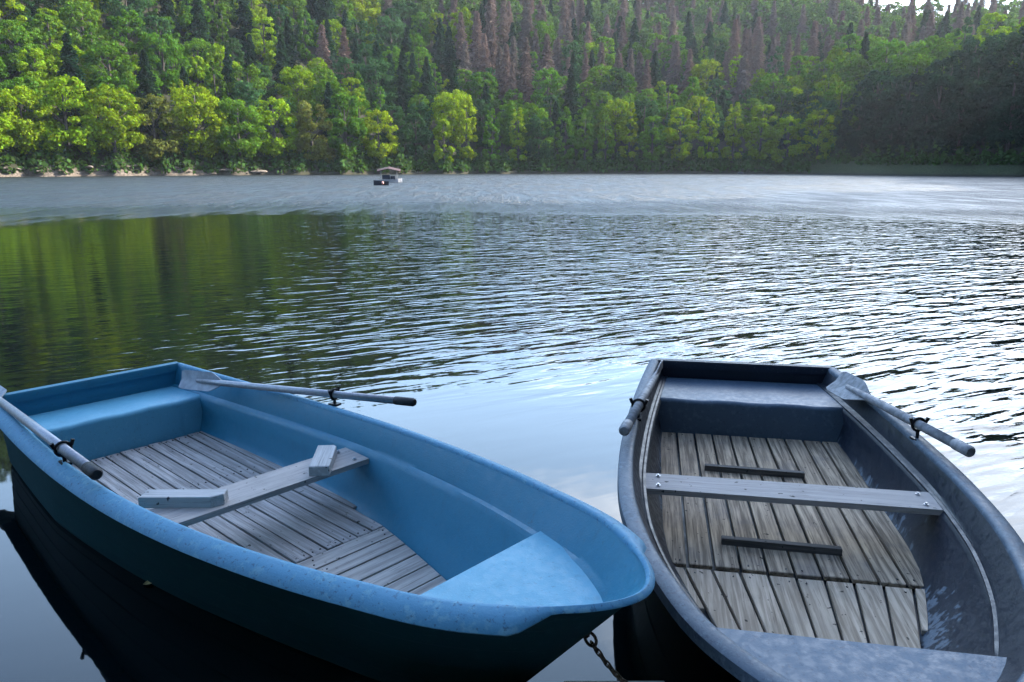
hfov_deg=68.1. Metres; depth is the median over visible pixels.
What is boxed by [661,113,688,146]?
leafy tree
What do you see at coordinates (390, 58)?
spruce tree
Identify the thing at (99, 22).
leafy tree
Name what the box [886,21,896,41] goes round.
dead spruce
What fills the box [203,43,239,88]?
leafy tree
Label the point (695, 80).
leafy tree
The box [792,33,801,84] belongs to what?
dead spruce
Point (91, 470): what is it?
oar
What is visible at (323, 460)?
wooden block
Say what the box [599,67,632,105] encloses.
leafy tree
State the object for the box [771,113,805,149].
leafy tree
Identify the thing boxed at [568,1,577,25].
dead spruce
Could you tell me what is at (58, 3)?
leafy tree
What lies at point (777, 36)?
dead spruce
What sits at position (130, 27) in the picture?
leafy tree
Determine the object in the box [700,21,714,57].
spruce tree
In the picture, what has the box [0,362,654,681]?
rowing boat
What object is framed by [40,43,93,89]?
leafy tree
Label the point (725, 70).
dead spruce
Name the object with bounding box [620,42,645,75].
leafy tree
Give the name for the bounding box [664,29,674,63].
dead spruce
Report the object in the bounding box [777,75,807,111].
leafy tree
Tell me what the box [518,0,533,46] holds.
dead spruce
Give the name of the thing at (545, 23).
leafy tree
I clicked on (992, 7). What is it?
dead spruce
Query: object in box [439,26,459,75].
spruce tree
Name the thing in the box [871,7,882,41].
dead spruce
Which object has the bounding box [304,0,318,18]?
spruce tree
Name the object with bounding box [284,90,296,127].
leafy tree
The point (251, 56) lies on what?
spruce tree
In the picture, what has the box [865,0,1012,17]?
sky
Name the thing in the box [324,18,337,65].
spruce tree
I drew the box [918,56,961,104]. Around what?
leafy tree
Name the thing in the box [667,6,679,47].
dead spruce
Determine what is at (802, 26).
dead spruce
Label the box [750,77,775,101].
leafy tree
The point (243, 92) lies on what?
leafy tree
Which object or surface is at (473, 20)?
dead spruce
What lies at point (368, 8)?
leafy tree
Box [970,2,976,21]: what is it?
dead spruce
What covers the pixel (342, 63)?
leafy tree
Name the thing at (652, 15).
dead spruce
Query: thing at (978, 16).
spruce tree
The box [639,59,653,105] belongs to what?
dead spruce
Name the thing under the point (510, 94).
leafy tree
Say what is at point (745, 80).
dead spruce
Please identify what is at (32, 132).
leafy tree
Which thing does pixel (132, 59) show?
leafy tree
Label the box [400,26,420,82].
spruce tree
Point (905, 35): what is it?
dead spruce
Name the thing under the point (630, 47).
spruce tree
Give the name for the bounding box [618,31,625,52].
dead spruce
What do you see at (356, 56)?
spruce tree
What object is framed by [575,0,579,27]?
dead spruce
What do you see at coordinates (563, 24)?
dead spruce
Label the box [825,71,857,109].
leafy tree
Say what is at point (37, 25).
leafy tree
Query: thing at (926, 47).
leafy tree
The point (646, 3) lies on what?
dead spruce
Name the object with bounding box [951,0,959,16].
dead spruce
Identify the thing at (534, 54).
leafy tree
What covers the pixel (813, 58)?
leafy tree
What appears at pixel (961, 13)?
dead spruce
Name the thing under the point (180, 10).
leafy tree
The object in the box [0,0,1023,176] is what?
terrain
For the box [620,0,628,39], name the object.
dead spruce
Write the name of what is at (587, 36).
dead spruce
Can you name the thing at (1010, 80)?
leafy tree
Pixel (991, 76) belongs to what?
leafy tree
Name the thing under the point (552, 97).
leafy tree
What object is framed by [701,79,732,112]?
leafy tree
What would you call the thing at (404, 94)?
spruce tree
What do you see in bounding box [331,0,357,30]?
leafy tree
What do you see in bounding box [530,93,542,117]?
leafy tree
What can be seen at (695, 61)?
leafy tree
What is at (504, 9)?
dead spruce
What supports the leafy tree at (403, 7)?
on the terrain
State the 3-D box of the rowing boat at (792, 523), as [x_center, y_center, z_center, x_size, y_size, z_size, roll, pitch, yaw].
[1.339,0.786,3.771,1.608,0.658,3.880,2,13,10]
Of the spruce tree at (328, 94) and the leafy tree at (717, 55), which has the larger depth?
the leafy tree at (717, 55)
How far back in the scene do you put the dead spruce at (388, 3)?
261.80 m
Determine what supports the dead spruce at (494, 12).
on the terrain
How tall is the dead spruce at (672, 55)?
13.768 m
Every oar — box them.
[0,385,102,479]
[179,370,416,406]
[619,359,662,435]
[826,372,975,456]
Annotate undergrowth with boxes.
[0,132,1023,173]
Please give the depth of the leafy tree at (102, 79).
155.56 m
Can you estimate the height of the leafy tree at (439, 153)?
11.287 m
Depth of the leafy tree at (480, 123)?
203.68 m
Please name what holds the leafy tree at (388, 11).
on the terrain
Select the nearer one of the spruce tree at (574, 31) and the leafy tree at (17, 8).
the leafy tree at (17, 8)
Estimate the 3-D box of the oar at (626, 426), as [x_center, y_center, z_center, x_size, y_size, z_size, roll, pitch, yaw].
[0.808,0.320,4.594,0.058,0.129,1.635,4,11,17]
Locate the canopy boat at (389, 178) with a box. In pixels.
[376,167,401,181]
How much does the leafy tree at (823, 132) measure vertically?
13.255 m
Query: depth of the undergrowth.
177.29 m
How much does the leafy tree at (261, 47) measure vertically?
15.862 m
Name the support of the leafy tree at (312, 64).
on the terrain
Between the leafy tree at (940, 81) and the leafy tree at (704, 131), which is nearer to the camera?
the leafy tree at (940, 81)
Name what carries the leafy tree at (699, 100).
on the terrain
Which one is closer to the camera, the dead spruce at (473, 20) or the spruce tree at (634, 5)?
the dead spruce at (473, 20)
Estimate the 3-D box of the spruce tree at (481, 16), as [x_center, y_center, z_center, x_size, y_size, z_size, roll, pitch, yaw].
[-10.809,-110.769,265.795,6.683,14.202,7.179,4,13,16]
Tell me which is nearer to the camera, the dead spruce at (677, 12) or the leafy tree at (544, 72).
the leafy tree at (544, 72)
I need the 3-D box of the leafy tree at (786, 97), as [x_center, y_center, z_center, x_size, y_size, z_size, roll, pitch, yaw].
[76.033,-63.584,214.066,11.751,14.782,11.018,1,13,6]
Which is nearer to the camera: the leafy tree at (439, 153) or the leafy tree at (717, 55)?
the leafy tree at (439, 153)
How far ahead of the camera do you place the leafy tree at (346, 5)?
250.94 m
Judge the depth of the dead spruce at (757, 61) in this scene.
243.66 m
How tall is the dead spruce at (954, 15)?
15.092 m
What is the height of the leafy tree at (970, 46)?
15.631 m
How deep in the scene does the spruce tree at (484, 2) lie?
278.43 m
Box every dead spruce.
[314,24,334,75]
[337,27,354,83]
[380,0,393,33]
[436,0,446,24]
[445,0,457,35]
[454,12,471,61]
[458,40,472,89]
[468,11,481,71]
[469,11,481,55]
[476,33,492,86]
[483,0,499,33]
[483,0,499,55]
[487,24,497,73]
[493,46,505,86]
[496,0,510,48]
[496,43,516,95]
[500,5,519,50]
[506,64,518,106]
[509,36,519,81]
[515,0,524,36]
[515,36,535,102]
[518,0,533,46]
[519,9,533,60]
[528,0,534,15]
[530,29,541,70]
[534,0,541,27]
[536,33,554,94]
[539,5,548,43]
[551,37,564,84]
[551,40,555,75]
[557,23,563,58]
[558,0,569,25]
[561,18,565,45]
[561,18,573,63]
[561,57,570,88]
[565,0,573,21]
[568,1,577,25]
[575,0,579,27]
[576,0,584,34]
[579,53,590,94]
[581,21,591,55]
[591,41,607,87]
[601,17,610,49]
[606,29,613,53]
[612,47,622,86]
[614,10,619,31]
[617,20,627,43]
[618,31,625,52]
[619,0,631,33]
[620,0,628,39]
[626,49,636,92]
[629,0,643,46]
[633,52,644,96]
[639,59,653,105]
[644,0,649,14]
[647,12,656,41]
[649,29,658,62]
[649,41,661,80]
[656,22,664,59]
[659,0,667,13]
[663,21,675,60]
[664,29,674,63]
[665,44,679,83]
[666,41,683,93]
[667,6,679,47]
[675,6,680,20]
[677,48,693,99]
[690,0,695,21]
[701,7,714,53]
[716,0,723,34]
[719,51,733,97]
[724,19,742,76]
[728,14,741,52]
[731,52,751,108]
[731,57,745,99]
[738,28,751,75]
[745,0,758,30]
[746,35,754,77]
[749,28,766,82]
[752,17,765,73]
[760,0,768,20]
[764,37,779,88]
[765,0,779,40]
[775,33,781,70]
[782,35,792,86]
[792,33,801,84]
[794,4,808,44]
[802,20,820,78]
[815,34,831,81]
[821,0,838,36]
[824,0,838,39]
[835,11,846,39]
[855,19,864,40]
[858,0,865,15]
[863,6,870,33]
[871,0,879,14]
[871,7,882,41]
[885,4,890,12]
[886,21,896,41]
[898,22,910,52]
[900,7,906,20]
[901,13,913,40]
[904,0,914,38]
[909,5,917,42]
[914,26,925,67]
[922,0,931,13]
[925,13,937,39]
[930,6,935,27]
[944,4,951,18]
[949,6,957,32]
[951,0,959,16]
[952,3,965,39]
[964,2,971,20]
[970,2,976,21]
[976,0,986,15]
[988,0,996,13]
[1015,0,1023,26]
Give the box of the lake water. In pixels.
[0,174,1023,681]
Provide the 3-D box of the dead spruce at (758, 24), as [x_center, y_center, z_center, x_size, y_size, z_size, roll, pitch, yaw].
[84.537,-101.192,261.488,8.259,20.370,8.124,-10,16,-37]
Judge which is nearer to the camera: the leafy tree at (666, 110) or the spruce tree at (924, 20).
the leafy tree at (666, 110)
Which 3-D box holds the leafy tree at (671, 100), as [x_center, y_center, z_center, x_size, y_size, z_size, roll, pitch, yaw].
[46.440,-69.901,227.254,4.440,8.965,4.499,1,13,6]
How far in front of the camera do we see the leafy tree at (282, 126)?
180.90 m
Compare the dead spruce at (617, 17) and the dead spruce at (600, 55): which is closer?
the dead spruce at (600, 55)
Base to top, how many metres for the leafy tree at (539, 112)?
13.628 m
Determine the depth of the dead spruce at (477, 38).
247.74 m
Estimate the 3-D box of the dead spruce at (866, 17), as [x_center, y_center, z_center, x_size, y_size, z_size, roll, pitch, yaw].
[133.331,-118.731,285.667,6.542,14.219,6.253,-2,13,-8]
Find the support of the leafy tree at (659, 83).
on the terrain
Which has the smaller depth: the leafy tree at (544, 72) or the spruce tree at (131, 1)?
the spruce tree at (131, 1)
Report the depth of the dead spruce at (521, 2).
294.96 m
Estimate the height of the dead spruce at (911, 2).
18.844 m
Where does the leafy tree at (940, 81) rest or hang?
on the terrain
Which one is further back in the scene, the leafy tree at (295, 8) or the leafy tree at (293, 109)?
the leafy tree at (295, 8)
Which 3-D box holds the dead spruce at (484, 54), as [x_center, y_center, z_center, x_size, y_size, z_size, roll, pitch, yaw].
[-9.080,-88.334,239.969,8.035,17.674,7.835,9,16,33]
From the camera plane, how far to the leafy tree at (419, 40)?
247.32 m
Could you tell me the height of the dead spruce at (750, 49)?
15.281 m
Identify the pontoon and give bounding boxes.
[564,681,664,681]
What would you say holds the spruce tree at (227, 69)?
on the terrain
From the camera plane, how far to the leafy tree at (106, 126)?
148.85 m
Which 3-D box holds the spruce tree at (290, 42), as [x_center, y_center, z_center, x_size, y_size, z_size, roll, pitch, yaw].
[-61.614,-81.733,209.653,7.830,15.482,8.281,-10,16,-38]
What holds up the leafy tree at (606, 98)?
on the terrain
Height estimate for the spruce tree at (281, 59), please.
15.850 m
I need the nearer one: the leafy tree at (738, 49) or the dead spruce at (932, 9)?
the leafy tree at (738, 49)
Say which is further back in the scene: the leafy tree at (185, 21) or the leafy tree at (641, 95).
the leafy tree at (641, 95)
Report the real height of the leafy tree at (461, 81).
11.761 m
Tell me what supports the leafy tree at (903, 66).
on the terrain
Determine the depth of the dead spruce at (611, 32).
268.55 m
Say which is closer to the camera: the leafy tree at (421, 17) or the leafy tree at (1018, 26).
the leafy tree at (1018, 26)
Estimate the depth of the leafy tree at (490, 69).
232.44 m
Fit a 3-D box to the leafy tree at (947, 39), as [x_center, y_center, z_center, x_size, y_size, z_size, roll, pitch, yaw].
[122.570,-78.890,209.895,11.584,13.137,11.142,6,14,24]
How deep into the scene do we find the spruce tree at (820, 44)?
248.40 m
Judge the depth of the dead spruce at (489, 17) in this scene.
256.21 m
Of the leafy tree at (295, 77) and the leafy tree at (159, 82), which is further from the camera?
the leafy tree at (295, 77)
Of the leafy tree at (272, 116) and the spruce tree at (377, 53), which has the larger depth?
the spruce tree at (377, 53)
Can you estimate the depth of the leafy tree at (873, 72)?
191.01 m
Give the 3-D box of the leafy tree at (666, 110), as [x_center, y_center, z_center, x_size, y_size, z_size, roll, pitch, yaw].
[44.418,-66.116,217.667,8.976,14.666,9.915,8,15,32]
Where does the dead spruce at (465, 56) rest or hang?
on the terrain
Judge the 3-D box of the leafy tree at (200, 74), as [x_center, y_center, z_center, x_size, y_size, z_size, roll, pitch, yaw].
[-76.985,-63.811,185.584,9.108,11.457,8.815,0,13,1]
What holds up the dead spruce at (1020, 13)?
on the terrain
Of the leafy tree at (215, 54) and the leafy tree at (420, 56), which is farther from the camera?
the leafy tree at (420, 56)
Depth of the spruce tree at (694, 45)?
265.43 m
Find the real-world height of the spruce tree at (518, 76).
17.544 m
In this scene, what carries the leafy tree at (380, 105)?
on the terrain
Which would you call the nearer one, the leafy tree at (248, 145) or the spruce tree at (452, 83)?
the leafy tree at (248, 145)
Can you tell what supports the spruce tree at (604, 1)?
on the terrain
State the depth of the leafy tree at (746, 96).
225.25 m
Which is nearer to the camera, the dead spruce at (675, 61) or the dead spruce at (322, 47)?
the dead spruce at (322, 47)
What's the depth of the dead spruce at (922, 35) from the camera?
253.63 m
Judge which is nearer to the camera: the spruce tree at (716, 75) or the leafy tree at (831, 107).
the leafy tree at (831, 107)
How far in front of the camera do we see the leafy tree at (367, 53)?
226.01 m
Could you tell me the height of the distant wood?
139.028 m
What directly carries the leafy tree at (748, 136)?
on the terrain
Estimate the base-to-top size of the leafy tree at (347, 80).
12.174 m
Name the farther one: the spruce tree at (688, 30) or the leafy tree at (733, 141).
the spruce tree at (688, 30)
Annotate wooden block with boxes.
[138,489,228,507]
[309,445,336,475]
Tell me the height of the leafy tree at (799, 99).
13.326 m
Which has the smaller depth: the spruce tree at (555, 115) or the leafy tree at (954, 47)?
the leafy tree at (954, 47)
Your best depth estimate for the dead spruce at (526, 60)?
228.74 m
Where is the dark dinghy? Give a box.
[373,180,388,184]
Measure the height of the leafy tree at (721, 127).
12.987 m
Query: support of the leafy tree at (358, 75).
on the terrain
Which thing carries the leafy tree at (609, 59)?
on the terrain
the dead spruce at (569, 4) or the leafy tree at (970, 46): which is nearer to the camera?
the leafy tree at (970, 46)
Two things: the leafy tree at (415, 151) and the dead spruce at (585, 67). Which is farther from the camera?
the dead spruce at (585, 67)
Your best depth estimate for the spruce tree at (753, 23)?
308.10 m
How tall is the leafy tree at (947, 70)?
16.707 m
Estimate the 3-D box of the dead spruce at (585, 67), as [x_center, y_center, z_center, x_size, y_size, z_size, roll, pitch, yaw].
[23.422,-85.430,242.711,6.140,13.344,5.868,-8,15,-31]
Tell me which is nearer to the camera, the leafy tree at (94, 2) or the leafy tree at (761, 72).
the leafy tree at (94, 2)
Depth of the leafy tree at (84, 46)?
167.37 m
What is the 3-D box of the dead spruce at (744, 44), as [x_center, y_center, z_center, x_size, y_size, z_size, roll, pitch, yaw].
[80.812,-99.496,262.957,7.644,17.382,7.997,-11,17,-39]
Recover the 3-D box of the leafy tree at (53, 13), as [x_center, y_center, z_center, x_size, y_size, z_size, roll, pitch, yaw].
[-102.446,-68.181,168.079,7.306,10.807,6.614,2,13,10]
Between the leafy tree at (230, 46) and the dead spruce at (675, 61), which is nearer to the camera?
the leafy tree at (230, 46)
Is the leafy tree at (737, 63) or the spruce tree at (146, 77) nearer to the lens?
the spruce tree at (146, 77)
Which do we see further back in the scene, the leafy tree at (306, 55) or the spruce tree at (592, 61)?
the spruce tree at (592, 61)
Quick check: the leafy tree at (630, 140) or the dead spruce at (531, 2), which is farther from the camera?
the dead spruce at (531, 2)
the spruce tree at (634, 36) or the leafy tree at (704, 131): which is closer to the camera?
the leafy tree at (704, 131)
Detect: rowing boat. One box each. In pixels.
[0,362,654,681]
[617,358,1023,681]
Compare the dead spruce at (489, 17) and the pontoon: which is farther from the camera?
the dead spruce at (489, 17)
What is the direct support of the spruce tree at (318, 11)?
on the terrain
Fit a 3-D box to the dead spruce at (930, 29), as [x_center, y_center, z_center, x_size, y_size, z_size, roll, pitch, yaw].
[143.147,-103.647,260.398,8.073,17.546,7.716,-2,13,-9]
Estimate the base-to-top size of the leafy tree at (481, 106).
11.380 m
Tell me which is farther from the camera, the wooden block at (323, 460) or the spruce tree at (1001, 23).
the spruce tree at (1001, 23)
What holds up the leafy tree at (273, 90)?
on the terrain
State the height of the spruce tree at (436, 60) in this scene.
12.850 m
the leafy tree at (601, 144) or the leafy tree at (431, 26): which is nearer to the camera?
the leafy tree at (601, 144)
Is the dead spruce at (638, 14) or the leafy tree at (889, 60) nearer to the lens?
the leafy tree at (889, 60)
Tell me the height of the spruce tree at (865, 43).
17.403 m
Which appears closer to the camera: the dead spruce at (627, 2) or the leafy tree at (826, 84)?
the leafy tree at (826, 84)
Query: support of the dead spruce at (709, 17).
on the terrain
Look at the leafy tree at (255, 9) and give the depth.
217.40 m
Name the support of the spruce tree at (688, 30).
on the terrain
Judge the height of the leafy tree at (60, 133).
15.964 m
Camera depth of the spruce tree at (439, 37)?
250.07 m
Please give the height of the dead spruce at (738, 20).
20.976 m
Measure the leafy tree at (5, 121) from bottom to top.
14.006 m
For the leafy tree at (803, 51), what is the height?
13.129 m
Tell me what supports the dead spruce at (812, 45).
on the terrain
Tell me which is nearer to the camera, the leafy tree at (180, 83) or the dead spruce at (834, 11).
the leafy tree at (180, 83)
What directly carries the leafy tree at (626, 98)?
on the terrain
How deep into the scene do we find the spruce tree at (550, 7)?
308.53 m
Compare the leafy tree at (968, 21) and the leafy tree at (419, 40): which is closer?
the leafy tree at (968, 21)
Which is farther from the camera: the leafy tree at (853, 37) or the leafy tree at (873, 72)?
the leafy tree at (853, 37)
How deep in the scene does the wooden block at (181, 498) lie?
3.40 m
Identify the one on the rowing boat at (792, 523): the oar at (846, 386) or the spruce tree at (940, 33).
the oar at (846, 386)
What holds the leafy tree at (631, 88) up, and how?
on the terrain
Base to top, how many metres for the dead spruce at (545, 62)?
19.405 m
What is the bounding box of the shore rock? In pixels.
[250,170,267,172]
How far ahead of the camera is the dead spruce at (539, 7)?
283.29 m
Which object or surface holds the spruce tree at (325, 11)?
on the terrain
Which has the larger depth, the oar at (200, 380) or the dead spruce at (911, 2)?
the dead spruce at (911, 2)
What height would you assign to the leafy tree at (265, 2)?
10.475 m
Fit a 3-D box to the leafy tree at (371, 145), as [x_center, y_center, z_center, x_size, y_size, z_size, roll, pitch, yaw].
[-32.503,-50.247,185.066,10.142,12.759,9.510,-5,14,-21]
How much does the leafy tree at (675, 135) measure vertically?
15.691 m
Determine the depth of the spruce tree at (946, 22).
254.38 m
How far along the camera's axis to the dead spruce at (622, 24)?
281.17 m
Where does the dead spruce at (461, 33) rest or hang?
on the terrain
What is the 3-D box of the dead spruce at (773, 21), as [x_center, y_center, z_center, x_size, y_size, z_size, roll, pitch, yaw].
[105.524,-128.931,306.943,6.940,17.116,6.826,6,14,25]
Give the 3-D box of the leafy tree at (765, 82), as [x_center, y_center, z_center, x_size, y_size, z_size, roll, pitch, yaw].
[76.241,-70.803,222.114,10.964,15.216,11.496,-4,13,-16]
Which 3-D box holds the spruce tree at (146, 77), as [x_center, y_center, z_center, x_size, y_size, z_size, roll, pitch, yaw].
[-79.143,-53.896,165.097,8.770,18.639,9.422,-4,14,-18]
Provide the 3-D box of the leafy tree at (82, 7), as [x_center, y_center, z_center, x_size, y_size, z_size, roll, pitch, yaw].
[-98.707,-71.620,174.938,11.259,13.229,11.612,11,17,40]
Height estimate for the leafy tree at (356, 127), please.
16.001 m
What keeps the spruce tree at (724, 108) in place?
on the terrain
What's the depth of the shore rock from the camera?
168.40 m
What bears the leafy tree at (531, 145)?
on the terrain
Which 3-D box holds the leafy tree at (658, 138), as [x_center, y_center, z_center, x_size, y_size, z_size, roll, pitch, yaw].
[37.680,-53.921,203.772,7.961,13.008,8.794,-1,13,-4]
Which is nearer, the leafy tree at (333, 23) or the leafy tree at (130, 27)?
the leafy tree at (130, 27)
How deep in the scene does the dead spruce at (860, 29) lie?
267.98 m
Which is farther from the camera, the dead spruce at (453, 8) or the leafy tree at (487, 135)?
the dead spruce at (453, 8)
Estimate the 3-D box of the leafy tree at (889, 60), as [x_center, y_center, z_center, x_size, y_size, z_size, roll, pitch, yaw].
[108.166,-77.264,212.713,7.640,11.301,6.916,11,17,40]
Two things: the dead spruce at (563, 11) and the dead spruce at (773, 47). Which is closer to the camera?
the dead spruce at (773, 47)
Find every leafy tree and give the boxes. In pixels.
[0,0,26,42]
[0,0,44,25]
[0,19,43,73]
[0,57,11,91]
[0,85,53,157]
[0,108,14,151]
[2,75,51,132]
[16,48,53,95]
[26,13,73,66]
[29,74,102,154]
[35,8,64,52]
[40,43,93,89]
[42,0,81,35]
[54,0,113,55]
[79,0,111,14]
[79,84,145,152]
[80,40,139,92]
[81,0,102,27]
[81,25,103,80]
[93,75,139,131]
[98,0,152,41]
[106,9,154,73]
[118,54,140,92]
[128,93,184,160]
[134,32,192,93]
[134,70,163,102]
[138,15,177,72]
[143,0,157,15]
[152,16,179,56]
[159,85,230,157]
[170,80,191,132]
[172,0,187,31]
[177,0,212,41]
[177,38,214,82]
[186,55,217,101]
[202,0,232,36]
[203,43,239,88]
[204,60,227,118]
[204,96,240,141]
[211,97,266,162]
[212,4,232,52]
[221,37,245,74]
[225,81,272,137]
[226,63,268,117]
[228,0,254,22]
[236,0,267,39]
[243,63,277,103]
[244,16,277,72]
[255,96,298,157]
[258,0,268,25]
[261,0,292,11]
[273,4,293,38]
[275,65,316,113]
[279,0,306,26]
[279,99,294,138]
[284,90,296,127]
[285,99,337,163]
[288,1,304,18]
[293,14,317,48]
[296,10,315,62]
[301,65,339,104]
[305,57,326,88]
[308,79,349,128]
[314,19,348,55]
[324,93,367,158]
[329,57,363,95]
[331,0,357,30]
[332,0,352,21]
[339,18,374,64]
[341,77,365,117]
[346,95,376,138]
[348,0,380,31]
[351,71,366,108]
[352,42,373,79]
[354,58,398,110]
[358,109,399,159]
[362,32,382,49]
[372,86,384,121]
[373,102,408,144]
[375,15,410,56]
[382,8,401,44]
[382,46,399,70]
[390,70,418,111]
[391,0,419,30]
[399,113,431,160]
[402,33,430,57]
[403,101,434,144]
[405,46,434,87]
[407,94,431,129]
[410,11,430,46]
[419,83,442,112]
[428,12,446,45]
[429,89,476,145]
[430,63,442,96]
[432,92,467,132]
[433,119,454,162]
[439,79,459,109]
[445,7,472,48]
[454,98,478,159]
[457,69,477,103]
[464,71,500,110]
[468,99,494,138]
[475,109,492,147]
[482,108,500,160]
[483,67,498,97]
[496,100,518,136]
[499,103,529,149]
[501,89,523,118]
[506,107,526,162]
[517,102,543,130]
[517,106,554,152]
[522,114,556,159]
[529,22,558,63]
[530,51,539,76]
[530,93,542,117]
[531,20,554,47]
[531,67,560,110]
[539,95,563,129]
[549,76,582,117]
[555,106,575,163]
[558,40,583,81]
[566,108,597,145]
[574,114,594,165]
[578,81,598,113]
[584,42,607,63]
[584,63,617,104]
[588,91,614,132]
[591,36,615,73]
[594,99,637,146]
[596,114,615,161]
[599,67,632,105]
[608,72,637,102]
[610,95,629,129]
[617,102,638,159]
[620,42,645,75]
[625,97,662,149]
[631,104,651,134]
[633,88,661,111]
[637,116,666,161]
[642,33,668,69]
[654,81,668,107]
[654,84,683,130]
[661,92,673,118]
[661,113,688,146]
[662,107,699,163]
[664,35,686,70]
[670,50,695,85]
[676,86,706,121]
[680,57,707,89]
[681,96,714,136]
[684,77,698,112]
[688,58,724,96]
[697,101,719,159]
[697,104,727,150]
[698,46,709,79]
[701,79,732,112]
[702,37,725,75]
[720,102,744,162]
[724,44,741,72]
[727,55,748,89]
[727,104,743,147]
[732,89,756,118]
[738,98,763,133]
[741,104,779,159]
[748,68,766,95]
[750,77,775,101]
[753,124,771,148]
[755,73,792,117]
[762,89,801,137]
[767,46,784,87]
[768,115,802,162]
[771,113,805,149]
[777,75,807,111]
[779,86,810,124]
[784,55,811,89]
[790,89,821,131]
[792,48,808,64]
[796,109,836,160]
[798,98,841,154]
[800,56,823,83]
[806,74,845,126]
[807,61,838,98]
[819,47,852,81]
[821,81,863,133]
[824,53,869,100]
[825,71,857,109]
[832,33,861,75]
[850,36,885,59]
[852,69,900,115]
[852,75,895,132]
[861,38,910,89]
[872,63,887,99]
[884,45,909,74]
[889,53,932,96]
[898,41,937,74]
[899,74,972,140]
[910,46,940,73]
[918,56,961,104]
[920,35,948,67]
[931,54,963,119]
[933,98,984,155]
[934,80,1003,146]
[935,31,970,71]
[943,44,965,73]
[947,36,996,88]
[953,16,973,63]
[959,53,1015,110]
[965,49,987,89]
[973,12,1011,48]
[974,31,1023,88]
[976,42,1006,70]
[980,74,1023,137]
[983,95,1023,149]
[994,26,1023,93]
[1006,66,1023,114]
[1009,17,1023,68]
[1009,22,1022,63]
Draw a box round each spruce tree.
[54,32,98,127]
[122,0,142,13]
[133,49,167,135]
[156,0,186,43]
[177,66,202,125]
[184,0,208,39]
[187,0,215,60]
[206,0,225,22]
[220,47,238,99]
[232,0,259,52]
[240,34,268,89]
[259,2,279,60]
[270,34,293,92]
[282,16,303,71]
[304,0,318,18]
[313,0,339,38]
[314,0,337,31]
[318,81,342,139]
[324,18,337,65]
[339,9,353,50]
[351,37,370,88]
[366,41,394,104]
[384,53,396,87]
[392,51,414,117]
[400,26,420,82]
[407,52,419,93]
[415,56,437,120]
[431,18,445,63]
[432,54,443,91]
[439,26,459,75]
[441,61,464,113]
[477,83,494,125]
[478,4,485,40]
[482,0,487,19]
[504,22,520,63]
[515,36,538,91]
[548,0,556,32]
[550,101,566,150]
[559,64,583,132]
[563,18,582,61]
[563,52,585,109]
[582,0,598,49]
[588,50,596,87]
[598,0,610,31]
[606,32,620,65]
[616,15,621,40]
[623,42,637,86]
[627,18,642,66]
[631,0,636,33]
[645,50,663,100]
[680,11,696,60]
[691,37,698,59]
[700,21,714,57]
[706,72,720,111]
[712,89,728,141]
[716,2,731,38]
[750,9,758,40]
[758,42,775,82]
[811,31,823,79]
[843,22,855,53]
[852,32,871,83]
[914,9,928,40]
[934,21,943,45]
[942,11,950,43]
[973,5,982,37]
[993,21,1003,33]
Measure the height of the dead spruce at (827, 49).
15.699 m
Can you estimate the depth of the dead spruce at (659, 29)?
281.97 m
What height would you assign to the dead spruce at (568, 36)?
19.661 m
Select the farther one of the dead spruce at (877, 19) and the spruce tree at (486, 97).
the dead spruce at (877, 19)
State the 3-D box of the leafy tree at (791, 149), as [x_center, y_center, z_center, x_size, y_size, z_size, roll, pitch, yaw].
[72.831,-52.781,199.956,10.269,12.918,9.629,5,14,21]
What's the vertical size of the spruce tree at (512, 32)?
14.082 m
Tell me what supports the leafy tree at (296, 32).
on the terrain
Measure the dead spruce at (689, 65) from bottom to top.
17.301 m
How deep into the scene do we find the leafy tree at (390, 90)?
204.90 m
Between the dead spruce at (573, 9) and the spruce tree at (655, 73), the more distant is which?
the dead spruce at (573, 9)
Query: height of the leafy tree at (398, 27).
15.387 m
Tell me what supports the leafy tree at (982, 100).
on the terrain
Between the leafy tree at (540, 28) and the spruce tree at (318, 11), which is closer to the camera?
the spruce tree at (318, 11)
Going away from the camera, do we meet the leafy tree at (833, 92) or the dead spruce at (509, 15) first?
the leafy tree at (833, 92)
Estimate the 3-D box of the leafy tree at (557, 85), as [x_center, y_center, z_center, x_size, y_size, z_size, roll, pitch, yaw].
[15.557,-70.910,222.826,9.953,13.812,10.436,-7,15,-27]
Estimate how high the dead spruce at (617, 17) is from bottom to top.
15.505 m
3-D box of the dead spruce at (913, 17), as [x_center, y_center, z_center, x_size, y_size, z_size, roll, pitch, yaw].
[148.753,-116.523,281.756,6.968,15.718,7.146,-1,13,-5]
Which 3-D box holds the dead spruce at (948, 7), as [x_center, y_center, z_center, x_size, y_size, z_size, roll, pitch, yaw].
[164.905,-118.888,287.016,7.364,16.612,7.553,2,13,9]
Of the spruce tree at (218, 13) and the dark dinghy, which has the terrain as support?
the spruce tree at (218, 13)
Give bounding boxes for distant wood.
[316,0,1023,64]
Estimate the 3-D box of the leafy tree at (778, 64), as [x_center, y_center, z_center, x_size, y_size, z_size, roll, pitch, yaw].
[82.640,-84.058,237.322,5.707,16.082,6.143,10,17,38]
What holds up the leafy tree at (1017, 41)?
on the terrain
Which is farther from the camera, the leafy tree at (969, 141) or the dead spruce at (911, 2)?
the dead spruce at (911, 2)
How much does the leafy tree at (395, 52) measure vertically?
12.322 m
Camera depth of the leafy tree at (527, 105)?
212.98 m
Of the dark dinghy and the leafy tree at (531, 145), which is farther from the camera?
the leafy tree at (531, 145)
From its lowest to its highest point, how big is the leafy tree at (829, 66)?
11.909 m
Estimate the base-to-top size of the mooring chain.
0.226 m
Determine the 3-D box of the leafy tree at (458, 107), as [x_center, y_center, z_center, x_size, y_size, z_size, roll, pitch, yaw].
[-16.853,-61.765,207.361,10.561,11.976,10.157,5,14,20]

